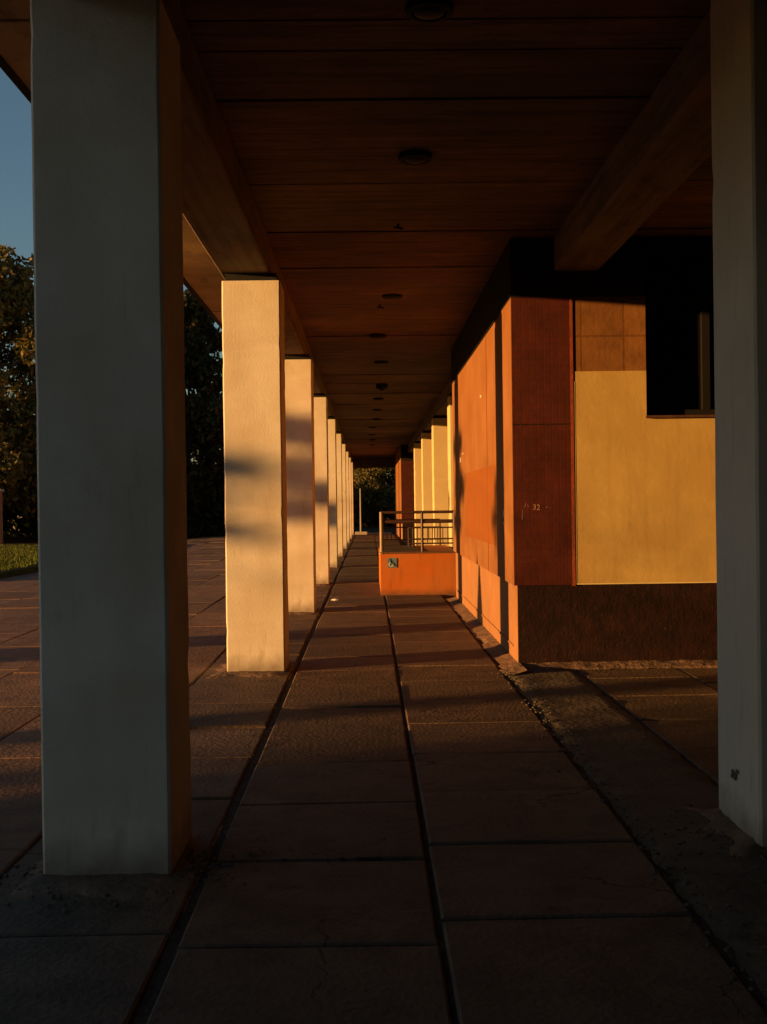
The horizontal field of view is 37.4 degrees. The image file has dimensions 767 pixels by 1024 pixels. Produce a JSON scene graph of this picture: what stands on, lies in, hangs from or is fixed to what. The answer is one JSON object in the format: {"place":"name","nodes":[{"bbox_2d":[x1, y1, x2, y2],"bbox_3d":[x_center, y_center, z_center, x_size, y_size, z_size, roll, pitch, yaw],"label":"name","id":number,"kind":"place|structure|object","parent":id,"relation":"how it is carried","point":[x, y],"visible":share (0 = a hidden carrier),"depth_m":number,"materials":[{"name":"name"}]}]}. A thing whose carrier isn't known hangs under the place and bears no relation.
{"place":"outdoors","nodes":[
{"label":"outdoors","id":0,"kind":"place"},
{"bbox_2d":[0,544,38,578],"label":"lawn","id":1,"kind":"structure","parent":0,"point":[19,571],"depth_m":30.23,"materials":[{"name":"green plant"}]},
{"bbox_2d":[3,542,37,543],"bbox_3d":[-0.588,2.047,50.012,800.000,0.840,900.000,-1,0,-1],"label":"ground","id":2,"kind":"structure","parent":0,"point":[23,543],"depth_m":64.38,"materials":[{"name":"soil"}]},
{"bbox_2d":[0,489,3,544],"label":"gate post","id":3,"kind":"object","parent":2,"relation":"on","point":[1,519],"visible":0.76,"depth_m":51.30,"materials":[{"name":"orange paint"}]},
{"bbox_2d":[0,244,37,520],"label":"tree","id":4,"kind":"object","parent":2,"relation":"on","point":[16,296],"visible":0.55,"depth_m":57.83,"materials":[{"name":"green plant"}]},
{"bbox_2d":[0,536,226,878],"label":"plaza","id":5,"kind":"structure","parent":0,"point":[21,835],"depth_m":11.91,"materials":[{"name":"concrete"}]},
{"bbox_2d":[4,587,766,947],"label":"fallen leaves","id":6,"kind":"object","parent":5,"relation":"on","point":[454,757],"visible":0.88,"depth_m":6.26,"materials":[{"name":"brown plant"}]},
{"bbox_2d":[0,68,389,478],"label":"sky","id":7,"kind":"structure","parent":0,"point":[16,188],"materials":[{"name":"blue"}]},
{"bbox_2d":[3,525,396,542],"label":"verge","id":8,"kind":"structure","parent":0,"point":[24,538],"depth_m":66.09,"materials":[{"name":"green plant"}]},
{"bbox_2d":[1,396,395,537],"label":"undergrowth","id":9,"kind":"object","parent":8,"relation":"on","point":[30,525],"visible":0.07,"depth_m":64.42,"materials":[{"name":"green plant"}]},
{"bbox_2d":[184,289,224,530],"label":"tree","id":10,"kind":"object","parent":8,"relation":"on","point":[204,431],"visible":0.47,"depth_m":64.62,"materials":[{"name":"green plant"}]},
{"bbox_2d":[352,459,395,526],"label":"tree","id":11,"kind":"object","parent":8,"relation":"on","point":[379,491],"visible":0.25,"depth_m":76.91,"materials":[{"name":"green plant"}]},
{"bbox_2d":[0,532,766,1023],"bbox_3d":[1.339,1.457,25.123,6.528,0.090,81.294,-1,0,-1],"label":"pavement","id":12,"kind":"structure","parent":0,"point":[534,880],"depth_m":4.94,"materials":[{"name":"concrete"}]},
{"bbox_2d":[9,825,222,911],"bbox_3d":[-1.238,1.602,5.186,0.850,0.042,1.220,-1,0,-1],"label":"screed patch","id":13,"kind":"object","parent":12,"relation":"on","point":[131,888],"visible":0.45,"depth_m":4.85,"materials":[{"name":"grey concrete"}]},
{"bbox_2d":[205,662,297,679],"bbox_3d":[-1.312,1.559,11.186,0.850,0.042,1.220,-1,0,-1],"label":"screed patch","id":14,"kind":"object","parent":12,"relation":"on","point":[223,672],"visible":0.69,"depth_m":10.84,"materials":[{"name":"grey concrete"}]},
{"bbox_2d":[289,609,321,616],"bbox_3d":[-1.386,1.517,17.185,0.850,0.042,1.220,-1,0,-1],"label":"screed patch","id":15,"kind":"object","parent":12,"relation":"on","point":[299,613],"visible":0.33,"depth_m":16.78,"materials":[{"name":"grey concrete"}]},
{"bbox_2d":[316,582,333,586],"bbox_3d":[-1.461,1.474,23.185,0.850,0.044,1.220,-1,0,-1],"label":"screed patch","id":16,"kind":"object","parent":12,"relation":"on","point":[325,584],"visible":0.23,"depth_m":22.81,"materials":[{"name":"grey concrete"}]},
{"bbox_2d":[355,489,366,534],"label":"pole stand","id":17,"kind":"object","parent":12,"relation":"on","point":[361,533],"visible":0.94,"depth_m":60.45,"materials":[{"name":"paint"}]},
{"bbox_2d":[0,0,766,874],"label":"colonnade","id":18,"kind":"object","parent":12,"relation":"on","point":[248,180],"visible":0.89,"depth_m":6.23,"materials":[{"name":"concrete"}]},
{"bbox_2d":[369,334,385,338],"bbox_3d":[-0.089,-2.692,17.382,0.260,0.058,0.260,-1,0,-1],"label":"ceiling lamp","id":19,"kind":"object","parent":18,"relation":"attached to","point":[376,336],"visible":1,"depth_m":17.30,"materials":[{"name":"black glass"}]},
{"bbox_2d":[374,361,387,363],"bbox_3d":[-0.039,-2.716,20.582,0.260,0.058,0.260,-1,0,-1],"label":"ceiling lamp","id":20,"kind":"object","parent":18,"relation":"attached to","point":[380,362],"visible":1,"depth_m":20.50,"materials":[{"name":"black glass"}]},
{"bbox_2d":[376,383,387,390],"bbox_3d":[-0.035,-2.706,24.383,0.260,0.186,0.260,-1,0,-1],"label":"ceiling lamp","id":21,"kind":"object","parent":18,"relation":"hanging from","point":[381,386],"visible":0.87,"depth_m":24.29,"materials":[{"name":"black glass"}]},
{"bbox_2d":[382,294,402,298],"bbox_3d":[0.107,-2.671,14.034,0.260,0.058,0.260,-1,0,-1],"label":"ceiling lamp","id":22,"kind":"object","parent":18,"relation":"attached to","point":[391,296],"visible":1,"depth_m":13.96,"materials":[{"name":"black glass"}]},
{"bbox_2d":[398,150,432,164],"bbox_3d":[0.237,-2.632,8.435,0.260,0.058,0.260,-1,0,-1],"label":"ceiling lamp","id":23,"kind":"object","parent":18,"relation":"attached to","point":[415,157],"visible":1,"depth_m":8.37,"materials":[{"name":"black glass"}]},
{"bbox_2d":[404,0,453,22],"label":"ceiling lamp","id":24,"kind":"object","parent":18,"relation":"attached to","point":[427,11],"visible":1,"depth_m":5.87,"materials":[{"name":"black metal"}]},
{"bbox_2d":[0,668,766,1006],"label":"gravel","id":25,"kind":"structure","parent":12,"relation":"on","point":[670,878],"depth_m":5.09,"materials":[{"name":"grey gravel"}]},
{"bbox_2d":[395,445,414,540],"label":"building","id":26,"kind":"structure","parent":12,"relation":"on","point":[404,468],"depth_m":50.02,"materials":[{"name":"orange paint"}]},
{"bbox_2d":[379,510,455,596],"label":"wheelchair ramp","id":27,"kind":"structure","parent":12,"relation":"on","point":[422,569],"depth_m":20.02,"materials":[{"name":"orange paint"}]},
{"bbox_2d":[387,558,396,567],"bbox_3d":[0.151,0.899,19.998,0.170,0.170,0.017,-1,0,-1],"label":"sign","id":28,"kind":"object","parent":27,"relation":"attached to","point":[391,562],"visible":1,"depth_m":20.00,"materials":[{"name":"blue ceramic"}]},
{"bbox_2d":[445,597,526,674],"bbox_3d":[1.181,1.482,14.902,0.230,0.068,8.550,-1,0,-1],"label":"wall screed strip","id":29,"kind":"object","parent":12,"relation":"on","point":[502,656],"depth_m":13.15,"materials":[{"name":"grey concrete"}]},
{"bbox_2d":[451,237,716,662],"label":"building","id":30,"kind":"structure","parent":12,"relation":"on","point":[583,408],"depth_m":11.14,"materials":[{"name":"orange paint"}]},
{"bbox_2d":[645,251,714,417],"bbox_3d":[3.362,-1.769,11.233,1.595,1.672,0.275,-1,0,-1],"label":"window","id":31,"kind":"structure","parent":30,"relation":"in","point":[679,298],"depth_m":11.34,"materials":[{"name":"black glass"}]},
{"bbox_2d":[521,660,717,670],"bbox_3d":[4.604,1.474,11.079,6.560,0.079,0.220,-1,0,-1],"label":"front screed strip","id":32,"kind":"object","parent":12,"relation":"on","point":[637,664],"visible":0.75,"depth_m":11.04,"materials":[{"name":"grey concrete"}]},
{"bbox_2d":[508,667,766,996],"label":"worn strip","id":33,"kind":"object","parent":12,"relation":"on","point":[655,776],"visible":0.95,"depth_m":6.13,"materials":[{"name":"grey concrete"}]},
{"bbox_2d":[686,807,766,858],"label":"screed patch","id":34,"kind":"object","parent":33,"relation":"on","point":[745,846],"visible":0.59,"depth_m":5.44,"materials":[{"name":"grey concrete"}]}
]}

